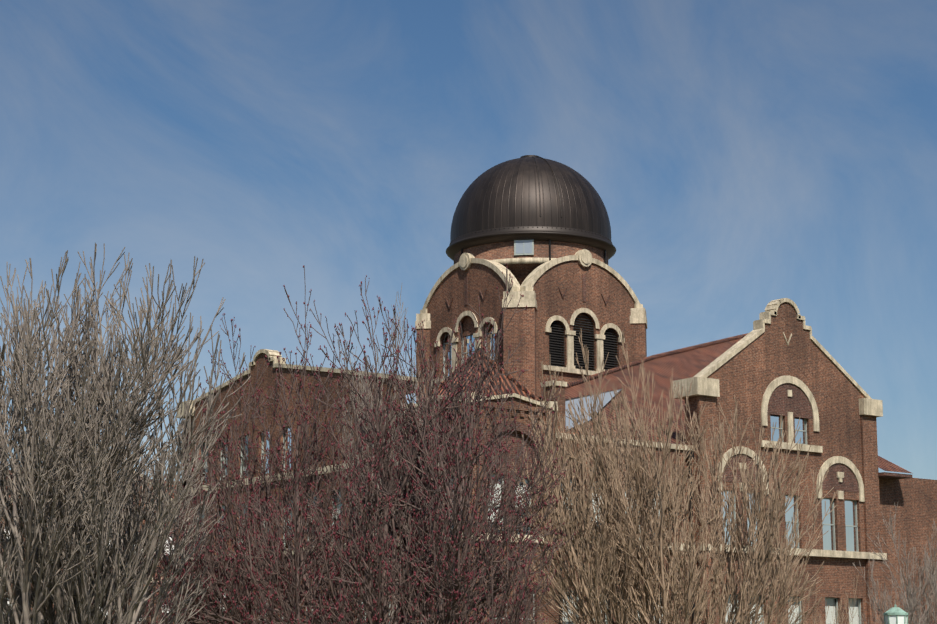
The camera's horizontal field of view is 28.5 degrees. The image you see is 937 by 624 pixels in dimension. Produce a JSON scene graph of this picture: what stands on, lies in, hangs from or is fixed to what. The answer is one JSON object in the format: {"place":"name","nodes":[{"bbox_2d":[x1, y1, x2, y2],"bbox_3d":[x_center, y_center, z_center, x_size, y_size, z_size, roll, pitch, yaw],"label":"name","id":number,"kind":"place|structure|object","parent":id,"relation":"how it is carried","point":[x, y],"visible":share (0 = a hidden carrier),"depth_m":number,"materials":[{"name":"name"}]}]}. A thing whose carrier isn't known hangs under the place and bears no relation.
{"place":"outdoors","nodes":[
{"label":"outdoors","id":0,"kind":"place"},
{"bbox_2d":[0,0,936,480],"label":"sky","id":1,"kind":"structure","parent":0,"point":[740,156],"materials":[{"name":"blue"}]},
{"bbox_3d":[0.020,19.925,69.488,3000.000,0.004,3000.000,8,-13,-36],"label":"ground","id":2,"kind":"structure","parent":0,"visible":0},
{"bbox_2d":[0,470,181,623],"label":"building","id":3,"kind":"structure","parent":2,"relation":"on","point":[119,540],"depth_m":114.03,"materials":[{"name":"brick"}]},
{"bbox_2d":[3,468,202,623],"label":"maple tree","id":4,"kind":"object","parent":2,"relation":"on","point":[130,596],"visible":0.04,"depth_m":46.11,"materials":[{"name":"plant"}]},
{"bbox_2d":[0,487,202,623],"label":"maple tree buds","id":5,"kind":"object","parent":4,"relation":"on","point":[157,598],"visible":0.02,"depth_m":46.22,"materials":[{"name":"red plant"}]},
{"bbox_2d":[0,243,250,623],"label":"poplar tree","id":6,"kind":"object","parent":2,"relation":"on","point":[78,481],"visible":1,"depth_m":37.30,"materials":[{"name":"grey plant"}]},
{"bbox_2d":[111,317,396,623],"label":"maple tree","id":7,"kind":"object","parent":2,"relation":"on","point":[217,609],"visible":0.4,"depth_m":46.92,"materials":[{"name":"brown plant"}]},
{"bbox_2d":[117,313,405,623],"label":"buds","id":8,"kind":"object","parent":7,"relation":"attached to","point":[291,461],"visible":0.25,"depth_m":46.79,"materials":[{"name":"red plant"}]},
{"bbox_2d":[140,263,577,623],"bbox_3d":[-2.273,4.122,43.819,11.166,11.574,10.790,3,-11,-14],"label":"budding maple tree","id":9,"kind":"object","parent":2,"relation":"on","point":[390,505],"visible":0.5,"depth_m":43.58,"materials":[{"name":"red plant"}]},
{"bbox_2d":[333,286,452,623],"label":"poplar tree","id":10,"kind":"object","parent":2,"relation":"on","point":[372,404],"visible":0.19,"depth_m":61.88,"materials":[{"name":"brown plant"}]},
{"bbox_2d":[177,249,936,623],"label":"science hall","id":11,"kind":"structure","parent":2,"relation":"on","point":[777,359],"depth_m":84.70,"materials":[{"name":"brick"}]},
{"bbox_2d":[197,239,860,623],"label":"window frames","id":12,"kind":"structure","parent":11,"relation":"attached to","point":[595,481],"depth_m":84.07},
{"bbox_2d":[444,324,494,375],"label":"tower glazing","id":13,"kind":"structure","parent":12,"relation":"in","point":[466,346],"depth_m":95.27,"materials":[{"name":"glass"}]},
{"bbox_2d":[199,414,859,623],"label":"window glass","id":14,"kind":"object","parent":12,"relation":"in","point":[851,536],"depth_m":83.73,"materials":[{"name":"glass"}]},
{"bbox_2d":[202,323,858,623],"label":"windows","id":15,"kind":"structure","parent":11,"relation":"on","point":[833,611],"depth_m":84.06,"materials":[{"name":"white"}]},
{"bbox_2d":[454,241,607,336],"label":"tower drum","id":16,"kind":"object","parent":11,"relation":"on","point":[520,268],"visible":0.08,"depth_m":94.48,"materials":[{"name":"brown brick"}]},
{"bbox_2d":[446,226,615,260],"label":"dome rim","id":17,"kind":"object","parent":16,"relation":"on","point":[535,233],"depth_m":94.71,"materials":[{"name":"black metal"}]},
{"bbox_2d":[450,157,610,241],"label":"dome","id":18,"kind":"structure","parent":17,"relation":"on","point":[504,194],"depth_m":95.53,"materials":[{"name":"brown metal"}]},
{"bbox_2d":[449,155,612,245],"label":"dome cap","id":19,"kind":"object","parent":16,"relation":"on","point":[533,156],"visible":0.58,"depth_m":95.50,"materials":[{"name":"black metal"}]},
{"bbox_2d":[461,240,694,623],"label":"roof metalwork","id":20,"kind":"object","parent":11,"relation":"attached to","point":[528,249],"visible":0.19,"depth_m":82.31,"materials":[{"name":"grey metal"}]},
{"bbox_2d":[549,313,617,370],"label":"louvers","id":21,"kind":"object","parent":11,"relation":"in","point":[583,344],"visible":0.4,"depth_m":94.16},
{"bbox_2d":[426,333,910,472],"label":"tiled roofs","id":22,"kind":"structure","parent":11,"relation":"on","point":[688,362],"depth_m":88.15,"materials":[{"name":"red tile"}]},
{"bbox_2d":[495,330,837,623],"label":"tan tree","id":23,"kind":"object","parent":2,"relation":"on","point":[633,579],"visible":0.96,"depth_m":48.90,"materials":[{"name":"beige plant"}]},
{"bbox_2d":[743,566,858,623],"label":"tree","id":24,"kind":"object","parent":2,"relation":"on","point":[821,622],"visible":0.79,"depth_m":47.15,"materials":[{"name":"beige plant"}]},
{"bbox_2d":[853,502,936,623],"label":"tree","id":25,"kind":"object","parent":2,"relation":"on","point":[910,610],"visible":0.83,"depth_m":71.38,"materials":[{"name":"brown plant"}]},
{"bbox_2d":[883,604,907,623],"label":"lamp post","id":26,"kind":"object","parent":2,"relation":"on","point":[895,614],"visible":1,"depth_m":37.35,"materials":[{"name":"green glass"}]}
]}

